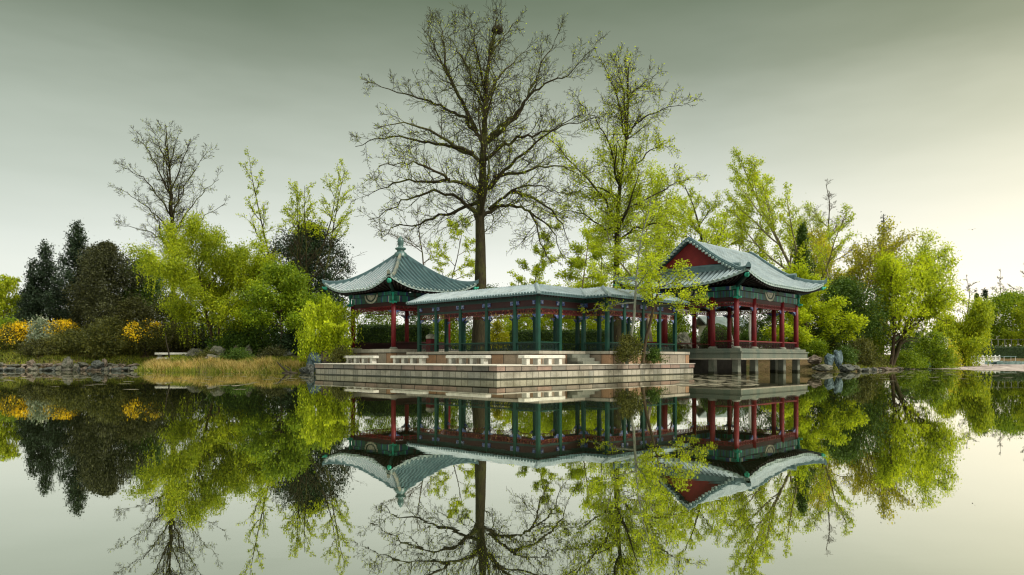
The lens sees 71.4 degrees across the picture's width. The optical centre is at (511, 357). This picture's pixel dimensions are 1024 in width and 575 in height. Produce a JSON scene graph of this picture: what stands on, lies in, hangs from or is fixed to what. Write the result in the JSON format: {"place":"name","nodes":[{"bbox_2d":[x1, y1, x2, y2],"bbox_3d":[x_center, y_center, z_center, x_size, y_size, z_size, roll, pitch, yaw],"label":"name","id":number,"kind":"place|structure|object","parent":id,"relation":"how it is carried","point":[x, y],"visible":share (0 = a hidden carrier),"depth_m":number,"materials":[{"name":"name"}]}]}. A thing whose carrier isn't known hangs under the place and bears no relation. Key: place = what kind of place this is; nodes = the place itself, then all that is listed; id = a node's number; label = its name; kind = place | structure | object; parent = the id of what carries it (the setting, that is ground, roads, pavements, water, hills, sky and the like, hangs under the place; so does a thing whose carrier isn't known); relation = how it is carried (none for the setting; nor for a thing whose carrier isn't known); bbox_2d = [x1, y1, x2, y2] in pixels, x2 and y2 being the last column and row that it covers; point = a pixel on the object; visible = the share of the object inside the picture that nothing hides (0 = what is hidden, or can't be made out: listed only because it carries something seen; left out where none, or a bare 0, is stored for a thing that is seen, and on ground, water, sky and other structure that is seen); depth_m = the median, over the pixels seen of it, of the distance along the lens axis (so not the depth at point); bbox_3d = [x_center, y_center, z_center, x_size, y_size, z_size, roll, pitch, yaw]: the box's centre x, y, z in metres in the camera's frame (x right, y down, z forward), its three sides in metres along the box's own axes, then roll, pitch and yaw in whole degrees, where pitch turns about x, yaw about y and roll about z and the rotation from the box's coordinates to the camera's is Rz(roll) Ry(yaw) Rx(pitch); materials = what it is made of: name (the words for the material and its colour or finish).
{"place":"outdoors","nodes":[
{"label":"outdoors","id":0,"kind":"place"},
{"bbox_2d":[0,368,1023,574],"bbox_3d":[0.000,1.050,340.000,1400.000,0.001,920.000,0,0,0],"label":"pond water","id":1,"kind":"structure","parent":0,"point":[906,472],"depth_m":6.42,"materials":[{"name":"liquid"}]},
{"bbox_2d":[314,363,694,379],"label":"stone terrace","id":2,"kind":"structure","parent":1,"relation":"in","point":[483,371],"depth_m":38.86,"materials":[{"name":"stone"}]},
{"bbox_2d":[325,343,355,362],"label":"round shrub","id":3,"kind":"object","parent":2,"relation":"on","point":[337,357],"visible":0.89,"depth_m":48.64,"materials":[{"name":"green plant"}]},
{"bbox_2d":[344,356,378,362],"bbox_3d":[-10.078,0.100,47.486,3.500,0.500,0.460,0,0,44],"label":"stone bench","id":4,"kind":"object","parent":2,"relation":"on","point":[364,359],"visible":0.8,"depth_m":47.10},
{"bbox_2d":[322,236,478,362],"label":"square pavilion","id":5,"kind":"structure","parent":2,"relation":"on","point":[396,281],"depth_m":50.75,"materials":[{"name":"tile"}]},
{"bbox_2d":[390,356,428,363],"bbox_3d":[-6.578,0.100,45.496,3.400,0.500,0.460,0,0,44],"label":"stone bench","id":6,"kind":"object","parent":2,"relation":"on","point":[413,359],"visible":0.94,"depth_m":45.14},
{"bbox_2d":[446,355,490,363],"bbox_3d":[-2.588,0.100,41.782,3.500,0.500,0.460,0,0,44],"label":"stone bench","id":7,"kind":"object","parent":2,"relation":"on","point":[473,359],"visible":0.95,"depth_m":41.46,"materials":[{"name":"stone"}]},
{"bbox_2d":[518,355,564,364],"bbox_3d":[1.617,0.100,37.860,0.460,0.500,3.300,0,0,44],"label":"stone bench","id":8,"kind":"object","parent":2,"relation":"on","point":[537,359],"visible":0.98,"depth_m":37.52,"materials":[{"name":"stone"}]},
{"bbox_2d":[406,282,689,363],"bbox_3d":[2.389,-1.840,47.303,13.711,5.180,13.161,0,0,44],"label":"covered gallery","id":9,"kind":"object","parent":2,"relation":"on","point":[536,300],"visible":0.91,"depth_m":42.98,"materials":[{"name":"wood"}]},
{"bbox_2d":[578,189,668,363],"bbox_3d":[6.486,-4.737,41.069,5.339,10.203,4.706,0,0,0],"label":"sapling tree","id":10,"kind":"object","parent":2,"relation":"on","point":[645,266],"visible":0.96,"depth_m":41.24,"materials":[{"name":"green plant"}]},
{"bbox_2d":[610,332,644,363],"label":"round shrub","id":11,"kind":"object","parent":2,"relation":"on","point":[628,344],"visible":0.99,"depth_m":40.72,"materials":[{"name":"green plant"}]},
{"bbox_2d":[645,347,669,363],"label":"round shrub","id":12,"kind":"object","parent":2,"relation":"on","point":[653,356],"visible":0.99,"depth_m":43.17,"materials":[{"name":"green plant"}]},
{"bbox_2d":[614,250,717,363],"bbox_3d":[9.179,-3.142,42.844,5.740,7.020,6.480,0,0,-11],"label":"sapling tree","id":13,"kind":"object","parent":2,"relation":"on","point":[648,293],"visible":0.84,"depth_m":42.65,"materials":[{"name":"green plant"}]},
{"bbox_2d":[6,368,1017,389],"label":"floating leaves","id":14,"kind":"object","parent":1,"relation":"on","point":[712,384],"visible":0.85,"depth_m":34.57,"materials":[{"name":"plant"}]},
{"bbox_2d":[0,345,1023,372],"bbox_3d":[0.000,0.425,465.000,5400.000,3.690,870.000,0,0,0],"label":"ground","id":15,"kind":"structure","parent":0,"point":[764,365],"depth_m":59.66,"materials":[{"name":"plant"}]},
{"bbox_2d":[0,273,23,322],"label":"weeping willow","id":16,"kind":"object","parent":15,"relation":"on","point":[8,285],"visible":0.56,"depth_m":75.16,"materials":[{"name":"green plant"}]},
{"bbox_2d":[0,314,24,348],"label":"round shrub","id":17,"kind":"object","parent":15,"relation":"on","point":[8,320],"visible":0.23,"depth_m":66.65,"materials":[{"name":"green plant"}]},
{"bbox_2d":[0,318,36,349],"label":"forsythia shrub","id":18,"kind":"object","parent":15,"relation":"on","point":[13,328],"visible":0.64,"depth_m":64.52,"materials":[{"name":"yellow plant"}]},
{"bbox_2d":[6,257,50,324],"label":"cypress tree","id":19,"kind":"object","parent":15,"relation":"on","point":[22,305],"visible":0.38,"depth_m":72.68,"materials":[{"name":"green plant"}]},
{"bbox_2d":[9,335,60,355],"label":"round shrub","id":20,"kind":"object","parent":15,"relation":"on","point":[31,348],"visible":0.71,"depth_m":61.98,"materials":[{"name":"green plant"}]},
{"bbox_2d":[17,314,56,349],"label":"round shrub","id":21,"kind":"object","parent":15,"relation":"on","point":[39,324],"visible":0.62,"depth_m":64.19,"materials":[{"name":"green plant"}]},
{"bbox_2d":[13,238,68,323],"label":"cypress tree","id":22,"kind":"object","parent":15,"relation":"on","point":[43,268],"visible":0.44,"depth_m":73.01,"materials":[{"name":"green plant"}]},
{"bbox_2d":[35,317,88,336],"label":"forsythia shrub","id":23,"kind":"object","parent":15,"relation":"on","point":[63,323],"visible":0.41,"depth_m":65.39,"materials":[{"name":"yellow plant"}]},
{"bbox_2d":[28,324,96,354],"bbox_3d":[-39.278,-1.641,63.648,6.079,2.736,5.690,0,0,0],"label":"round shrub","id":24,"kind":"object","parent":15,"relation":"on","point":[68,341],"visible":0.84,"depth_m":62.43,"materials":[{"name":"green plant"}]},
{"bbox_2d":[39,219,119,337],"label":"cypress tree","id":25,"kind":"object","parent":15,"relation":"on","point":[74,239],"visible":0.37,"depth_m":69.92,"materials":[{"name":"green plant"}]},
{"bbox_2d":[55,239,153,343],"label":"juniper tree","id":26,"kind":"object","parent":15,"relation":"on","point":[97,271],"visible":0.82,"depth_m":66.78,"materials":[{"name":"green plant"}]},
{"bbox_2d":[76,312,143,356],"bbox_3d":[-35.382,-2.066,63.187,5.987,3.954,6.324,0,0,0],"label":"round shrub","id":27,"kind":"object","parent":15,"relation":"on","point":[101,336],"visible":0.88,"depth_m":61.78,"materials":[{"name":"green plant"}]},
{"bbox_2d":[106,294,160,346],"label":"round shrub","id":28,"kind":"object","parent":15,"relation":"on","point":[131,306],"visible":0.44,"depth_m":66.23,"materials":[{"name":"green plant"}]},
{"bbox_2d":[110,316,170,355],"bbox_3d":[-32.326,-1.936,62.691,4.978,3.612,5.061,0,0,0],"label":"forsythia shrub","id":29,"kind":"object","parent":15,"relation":"on","point":[137,338],"visible":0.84,"depth_m":61.89,"materials":[{"name":"yellow plant"}]},
{"bbox_2d":[108,256,184,321],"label":"pine tree","id":30,"kind":"object","parent":15,"relation":"on","point":[157,288],"visible":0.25,"depth_m":69.66,"materials":[{"name":"green plant"}]},
{"bbox_2d":[108,118,228,345],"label":"bare tree","id":31,"kind":"object","parent":15,"relation":"on","point":[172,203],"visible":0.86,"depth_m":76.85,"materials":[{"name":"brown plant"}]},
{"bbox_2d":[141,318,202,352],"bbox_3d":[-30.005,-1.979,63.664,4.932,3.556,5.168,0,0,0],"label":"round shrub","id":32,"kind":"object","parent":15,"relation":"on","point":[173,331],"visible":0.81,"depth_m":62.58,"materials":[{"name":"green plant"}]},
{"bbox_2d":[142,288,207,350],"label":"round shrub","id":33,"kind":"object","parent":15,"relation":"on","point":[159,318],"visible":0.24,"depth_m":65.17,"materials":[{"name":"green plant"}]},
{"bbox_2d":[169,323,216,348],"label":"round shrub","id":34,"kind":"object","parent":15,"relation":"on","point":[201,346],"visible":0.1,"depth_m":66.88,"materials":[{"name":"green plant"}]},
{"bbox_2d":[119,208,282,347],"bbox_3d":[-25.997,-6.407,60.101,13.813,12.170,9.939,0,0,-42],"label":"willow tree","id":35,"kind":"object","parent":15,"relation":"on","point":[190,283],"visible":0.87,"depth_m":58.83,"materials":[{"name":"green plant"}]},
{"bbox_2d":[177,313,233,348],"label":"round shrub","id":36,"kind":"object","parent":15,"relation":"on","point":[215,330],"visible":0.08,"depth_m":68.20,"materials":[{"name":"green plant"}]},
{"bbox_2d":[142,355,305,372],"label":"reeds","id":37,"kind":"object","parent":15,"relation":"on","point":[190,364],"visible":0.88,"depth_m":53.32,"materials":[{"name":"plant"}]},
{"bbox_2d":[200,323,267,354],"bbox_3d":[-22.958,-1.556,59.894,5.108,2.874,4.275,0,0,18],"label":"round shrub","id":38,"kind":"object","parent":15,"relation":"on","point":[229,339],"visible":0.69,"depth_m":59.06,"materials":[{"name":"green plant"}]},
{"bbox_2d":[219,345,256,358],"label":"round shrub","id":39,"kind":"object","parent":15,"relation":"on","point":[235,353],"visible":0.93,"depth_m":55.56,"materials":[{"name":"green plant"}]},
{"bbox_2d":[207,314,293,353],"bbox_3d":[-21.595,-2.151,61.487,7.277,3.822,8.060,0,0,0],"label":"round shrub","id":40,"kind":"object","parent":15,"relation":"on","point":[261,333],"visible":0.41,"depth_m":59.46,"materials":[{"name":"green plant"}]},
{"bbox_2d":[228,226,278,338],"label":"young tree","id":41,"kind":"object","parent":15,"relation":"on","point":[263,248],"visible":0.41,"depth_m":61.00,"materials":[{"name":"green plant"}]},
{"bbox_2d":[254,341,291,358],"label":"round shrub","id":42,"kind":"object","parent":15,"relation":"on","point":[272,351],"visible":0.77,"depth_m":53.87,"materials":[{"name":"green plant"}]},
{"bbox_2d":[230,257,326,348],"bbox_3d":[-18.944,-4.186,57.946,7.840,8.025,7.115,0,0,0],"label":"leafy tree","id":43,"kind":"object","parent":15,"relation":"on","point":[287,301],"visible":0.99,"depth_m":56.64,"materials":[{"name":"green plant"}]},
{"bbox_2d":[270,324,315,354],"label":"round shrub","id":44,"kind":"object","parent":15,"relation":"on","point":[288,342],"visible":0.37,"depth_m":56.22,"materials":[{"name":"green plant"}]},
{"bbox_2d":[236,146,364,323],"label":"poplar tree","id":45,"kind":"object","parent":15,"relation":"on","point":[297,211],"visible":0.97,"depth_m":66.81,"materials":[{"name":"green plant"}]},
{"bbox_2d":[255,217,356,351],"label":"tree","id":46,"kind":"object","parent":15,"relation":"on","point":[328,274],"visible":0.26,"depth_m":71.80,"materials":[{"name":"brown plant"}]},
{"bbox_2d":[306,352,321,372],"bbox_3d":[-13.819,0.282,49.856,1.156,1.556,1.018,0,0,10],"label":"rock","id":47,"kind":"object","parent":15,"relation":"on","point":[311,359],"visible":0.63,"depth_m":49.53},
{"bbox_2d":[283,285,357,336],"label":"leafy tree","id":48,"kind":"object","parent":15,"relation":"on","point":[329,299],"visible":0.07,"depth_m":59.34,"materials":[{"name":"green plant"}]},
{"bbox_2d":[291,293,363,361],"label":"weeping tree","id":49,"kind":"object","parent":15,"relation":"on","point":[331,325],"visible":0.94,"depth_m":49.74,"materials":[{"name":"green plant"}]},
{"bbox_2d":[350,309,401,343],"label":"round shrub","id":50,"kind":"object","parent":15,"relation":"on","point":[379,319],"visible":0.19,"depth_m":70.94,"materials":[{"name":"green plant"}]},
{"bbox_2d":[356,323,433,343],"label":"clipped hedge","id":51,"kind":"object","parent":15,"relation":"on","point":[376,333],"visible":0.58,"depth_m":59.05,"materials":[{"name":"green plant"}]},
{"bbox_2d":[371,203,446,264],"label":"bare tree","id":52,"kind":"object","parent":15,"relation":"on","point":[409,238],"visible":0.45,"depth_m":79.89,"materials":[{"name":"brown plant"}]},
{"bbox_2d":[401,311,439,338],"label":"round shrub","id":53,"kind":"object","parent":15,"relation":"on","point":[413,318],"visible":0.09,"depth_m":73.53,"materials":[{"name":"green plant"}]},
{"bbox_2d":[427,316,471,349],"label":"round shrub","id":54,"kind":"object","parent":15,"relation":"on","point":[455,337],"visible":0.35,"depth_m":65.29,"materials":[{"name":"green plant"}]},
{"bbox_2d":[0,346,898,367],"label":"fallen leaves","id":55,"kind":"object","parent":15,"relation":"on","point":[175,351],"visible":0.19,"depth_m":61.55,"materials":[{"name":"brown plant"}]},
{"bbox_2d":[427,213,474,334],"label":"young tree","id":56,"kind":"object","parent":15,"relation":"on","point":[470,263],"visible":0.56,"depth_m":72.49,"materials":[{"name":"green plant"}]},
{"bbox_2d":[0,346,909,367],"bbox_3d":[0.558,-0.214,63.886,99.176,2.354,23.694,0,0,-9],"label":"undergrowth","id":57,"kind":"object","parent":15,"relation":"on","point":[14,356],"visible":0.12,"depth_m":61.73,"materials":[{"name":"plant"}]},
{"bbox_2d":[342,0,609,350],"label":"great tree","id":58,"kind":"object","parent":15,"relation":"on","point":[479,204],"visible":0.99,"depth_m":55.70,"materials":[{"name":"brown plant"}]},
{"bbox_2d":[490,320,509,349],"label":"round shrub","id":59,"kind":"object","parent":15,"relation":"on","point":[496,325],"visible":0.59,"depth_m":63.68,"materials":[{"name":"green plant"}]},
{"bbox_2d":[85,314,932,352],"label":"woods","id":60,"kind":"object","parent":15,"relation":"on","point":[468,347],"visible":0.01,"depth_m":109.79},
{"bbox_2d":[491,313,549,348],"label":"round shrub","id":61,"kind":"object","parent":15,"relation":"on","point":[522,319],"visible":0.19,"depth_m":66.94,"materials":[{"name":"green plant"}]},
{"bbox_2d":[495,219,565,324],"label":"young tree","id":62,"kind":"object","parent":15,"relation":"on","point":[536,270],"visible":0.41,"depth_m":75.60,"materials":[{"name":"green plant"}]},
{"bbox_2d":[509,329,604,350],"bbox_3d":[3.930,-1.303,60.632,8.379,2.411,1.683,0,0,0],"label":"clipped hedge","id":63,"kind":"object","parent":15,"relation":"on","point":[525,335],"visible":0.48,"depth_m":60.06,"materials":[{"name":"green plant"}]},
{"bbox_2d":[526,314,587,330],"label":"round shrub","id":64,"kind":"object","parent":15,"relation":"on","point":[571,322],"visible":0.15,"depth_m":65.15,"materials":[{"name":"green plant"}]},
{"bbox_2d":[554,219,610,329],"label":"young tree","id":65,"kind":"object","parent":15,"relation":"on","point":[578,264],"visible":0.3,"depth_m":71.19,"materials":[{"name":"green plant"}]},
{"bbox_2d":[580,314,604,329],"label":"round shrub","id":66,"kind":"object","parent":15,"relation":"on","point":[591,324],"visible":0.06,"depth_m":65.15,"materials":[{"name":"green plant"}]},
{"bbox_2d":[563,239,636,287],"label":"young tree","id":67,"kind":"object","parent":15,"relation":"on","point":[611,262],"visible":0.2,"depth_m":82.90,"materials":[{"name":"green plant"}]},
{"bbox_2d":[531,38,709,347],"bbox_3d":[9.287,-13.838,60.954,15.289,27.901,11.349,0,0,0],"label":"tall tree","id":68,"kind":"object","parent":15,"relation":"on","point":[620,178],"visible":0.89,"depth_m":59.81,"materials":[{"name":"green plant"}]},
{"bbox_2d":[634,314,680,348],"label":"round shrub","id":69,"kind":"object","parent":15,"relation":"on","point":[653,324],"visible":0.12,"depth_m":69.89,"materials":[{"name":"green plant"}]},
{"bbox_2d":[584,155,736,346],"bbox_3d":[12.119,-8.854,62.246,12.423,18.585,13.778,0,0,0],"label":"leafy tree","id":70,"kind":"object","parent":15,"relation":"on","point":[656,185],"visible":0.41,"depth_m":60.44,"materials":[{"name":"green plant"}]},
{"bbox_2d":[677,332,689,348],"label":"rock","id":71,"kind":"object","parent":15,"relation":"on","point":[683,337],"visible":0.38,"depth_m":71.17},
{"bbox_2d":[668,311,698,338],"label":"round shrub","id":72,"kind":"object","parent":15,"relation":"on","point":[682,327],"visible":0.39,"depth_m":73.45,"materials":[{"name":"green plant"}]},
{"bbox_2d":[668,180,743,329],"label":"leafy tree","id":73,"kind":"object","parent":15,"relation":"on","point":[692,210],"visible":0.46,"depth_m":72.57,"materials":[{"name":"green plant"}]},
{"bbox_2d":[699,323,726,348],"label":"topiary ball","id":74,"kind":"object","parent":15,"relation":"on","point":[721,333],"visible":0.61,"depth_m":65.23,"materials":[{"name":"green plant"}]},
{"bbox_2d":[691,316,747,345],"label":"garden hut","id":75,"kind":"object","parent":15,"relation":"on","point":[701,321],"visible":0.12,"depth_m":83.42,"materials":[{"name":"white paint"}]},
{"bbox_2d":[613,237,826,373],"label":"waterside pavilion","id":76,"kind":"structure","parent":15,"relation":"on","point":[753,283],"depth_m":49.80,"materials":[{"name":"tile"}]},
{"bbox_2d":[699,185,793,339],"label":"young tree","id":77,"kind":"object","parent":15,"relation":"on","point":[747,245],"visible":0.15,"depth_m":81.71,"materials":[{"name":"green plant"}]},
{"bbox_2d":[724,309,786,348],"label":"round shrub","id":78,"kind":"object","parent":15,"relation":"on","point":[759,322],"visible":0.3,"depth_m":73.22,"materials":[{"name":"green plant"}]},
{"bbox_2d":[759,311,810,348],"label":"round shrub","id":79,"kind":"object","parent":15,"relation":"on","point":[763,339],"visible":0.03,"depth_m":70.18,"materials":[{"name":"green plant"}]},
{"bbox_2d":[722,146,861,292],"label":"poplar tree","id":80,"kind":"object","parent":15,"relation":"on","point":[752,174],"visible":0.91,"depth_m":70.39,"materials":[{"name":"green plant"}]},
{"bbox_2d":[784,222,821,344],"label":"conifer tree","id":81,"kind":"object","parent":15,"relation":"on","point":[802,235],"visible":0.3,"depth_m":67.73,"materials":[{"name":"green plant"}]},
{"bbox_2d":[759,257,870,345],"bbox_3d":[26.166,-4.404,62.202,8.884,8.534,8.834,0,0,0],"label":"layered tree","id":82,"kind":"object","parent":15,"relation":"on","point":[804,311],"visible":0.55,"depth_m":60.49,"materials":[{"name":"green plant"}]},
{"bbox_2d":[786,329,843,352],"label":"round shrub","id":83,"kind":"object","parent":15,"relation":"on","point":[834,346],"visible":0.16,"depth_m":65.08,"materials":[{"name":"green plant"}]},
{"bbox_2d":[799,334,832,355],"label":"round shrub","id":84,"kind":"object","parent":15,"relation":"on","point":[815,346],"visible":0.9,"depth_m":59.37,"materials":[{"name":"green plant"}]},
{"bbox_2d":[778,200,857,318],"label":"young tree","id":85,"kind":"object","parent":15,"relation":"on","point":[819,223],"visible":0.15,"depth_m":80.59,"materials":[{"name":"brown plant"}]},
{"bbox_2d":[798,178,862,277],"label":"bare tree","id":86,"kind":"object","parent":15,"relation":"on","point":[828,195],"visible":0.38,"depth_m":79.94,"materials":[{"name":"brown plant"}]},
{"bbox_2d":[834,350,842,368],"bbox_3d":[25.237,0.123,55.167,0.637,1.537,0.866,0,0,38],"label":"rock","id":87,"kind":"object","parent":15,"relation":"on","point":[838,358],"visible":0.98,"depth_m":54.97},
{"bbox_2d":[828,343,864,363],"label":"round shrub","id":88,"kind":"object","parent":15,"relation":"on","point":[849,355],"visible":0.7,"depth_m":57.41,"materials":[{"name":"green plant"}]},
{"bbox_2d":[808,270,900,350],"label":"leafy tree","id":89,"kind":"object","parent":15,"relation":"on","point":[847,287],"visible":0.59,"depth_m":61.85,"materials":[{"name":"green plant"}]},
{"bbox_2d":[807,216,922,345],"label":"golden willow","id":90,"kind":"object","parent":15,"relation":"on","point":[868,258],"visible":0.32,"depth_m":65.51,"materials":[{"name":"green plant"}]},
{"bbox_2d":[844,334,896,364],"bbox_3d":[29.737,-0.667,59.825,4.316,2.659,4.273,0,0,0],"label":"round shrub","id":91,"kind":"object","parent":15,"relation":"on","point":[865,348],"visible":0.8,"depth_m":59.45,"materials":[{"name":"green plant"}]},
{"bbox_2d":[854,326,895,359],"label":"blossom shrub","id":92,"kind":"object","parent":15,"relation":"on","point":[880,342],"visible":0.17,"depth_m":67.09,"materials":[{"name":"green plant"}]},
{"bbox_2d":[866,211,898,353],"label":"cypress tree","id":93,"kind":"object","parent":15,"relation":"on","point":[883,221],"visible":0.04,"depth_m":81.74,"materials":[{"name":"green plant"}]},
{"bbox_2d":[885,348,931,368],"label":"round shrub","id":94,"kind":"object","parent":15,"relation":"on","point":[906,358],"visible":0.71,"depth_m":66.99,"materials":[{"name":"green plant"}]},
{"bbox_2d":[852,227,978,365],"bbox_3d":[36.346,-5.544,64.526,9.204,12.850,10.411,0,0,39],"label":"leaning willow","id":95,"kind":"object","parent":15,"relation":"on","point":[928,275],"visible":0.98,"depth_m":63.32,"materials":[{"name":"green plant"}]},
{"bbox_2d":[889,328,955,359],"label":"round shrub","id":96,"kind":"object","parent":15,"relation":"on","point":[906,345],"visible":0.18,"depth_m":85.38,"materials":[{"name":"green plant"}]},
{"bbox_2d":[908,327,962,368],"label":"blossom shrub","id":97,"kind":"object","parent":15,"relation":"on","point":[936,348],"visible":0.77,"depth_m":71.22,"materials":[{"name":"green plant"}]},
{"bbox_2d":[935,336,966,366],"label":"round shrub","id":98,"kind":"object","parent":15,"relation":"on","point":[957,352],"visible":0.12,"depth_m":82.98,"materials":[{"name":"yellow plant"}]},
{"bbox_2d":[930,293,1001,365],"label":"willow tree","id":99,"kind":"object","parent":15,"relation":"on","point":[975,329],"visible":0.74,"depth_m":88.11,"materials":[{"name":"green plant"}]},
{"bbox_2d":[969,285,1023,346],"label":"round tree","id":100,"kind":"object","parent":15,"relation":"on","point":[1005,300],"visible":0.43,"depth_m":147.87,"materials":[{"name":"green plant"}]},
{"bbox_2d":[973,346,1023,358],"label":"clipped hedge","id":101,"kind":"object","parent":15,"relation":"on","point":[1017,351],"visible":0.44,"depth_m":131.06,"materials":[{"name":"green plant"}]},
{"bbox_2d":[999,297,1023,346],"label":"weeping willow","id":102,"kind":"object","parent":15,"relation":"on","point":[1015,335],"visible":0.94,"depth_m":141.96,"materials":[{"name":"green plant"}]},
{"bbox_2d":[0,0,1023,354],"label":"sky","id":103,"kind":"structure","parent":0,"point":[913,110],"materials":[{"name":"grey"}]},
{"bbox_2d":[928,364,1023,370],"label":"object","id":104,"kind":"object","parent":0,"point":[1010,367],"visible":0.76,"depth_m":77.83,"materials":[{"name":"stone"}]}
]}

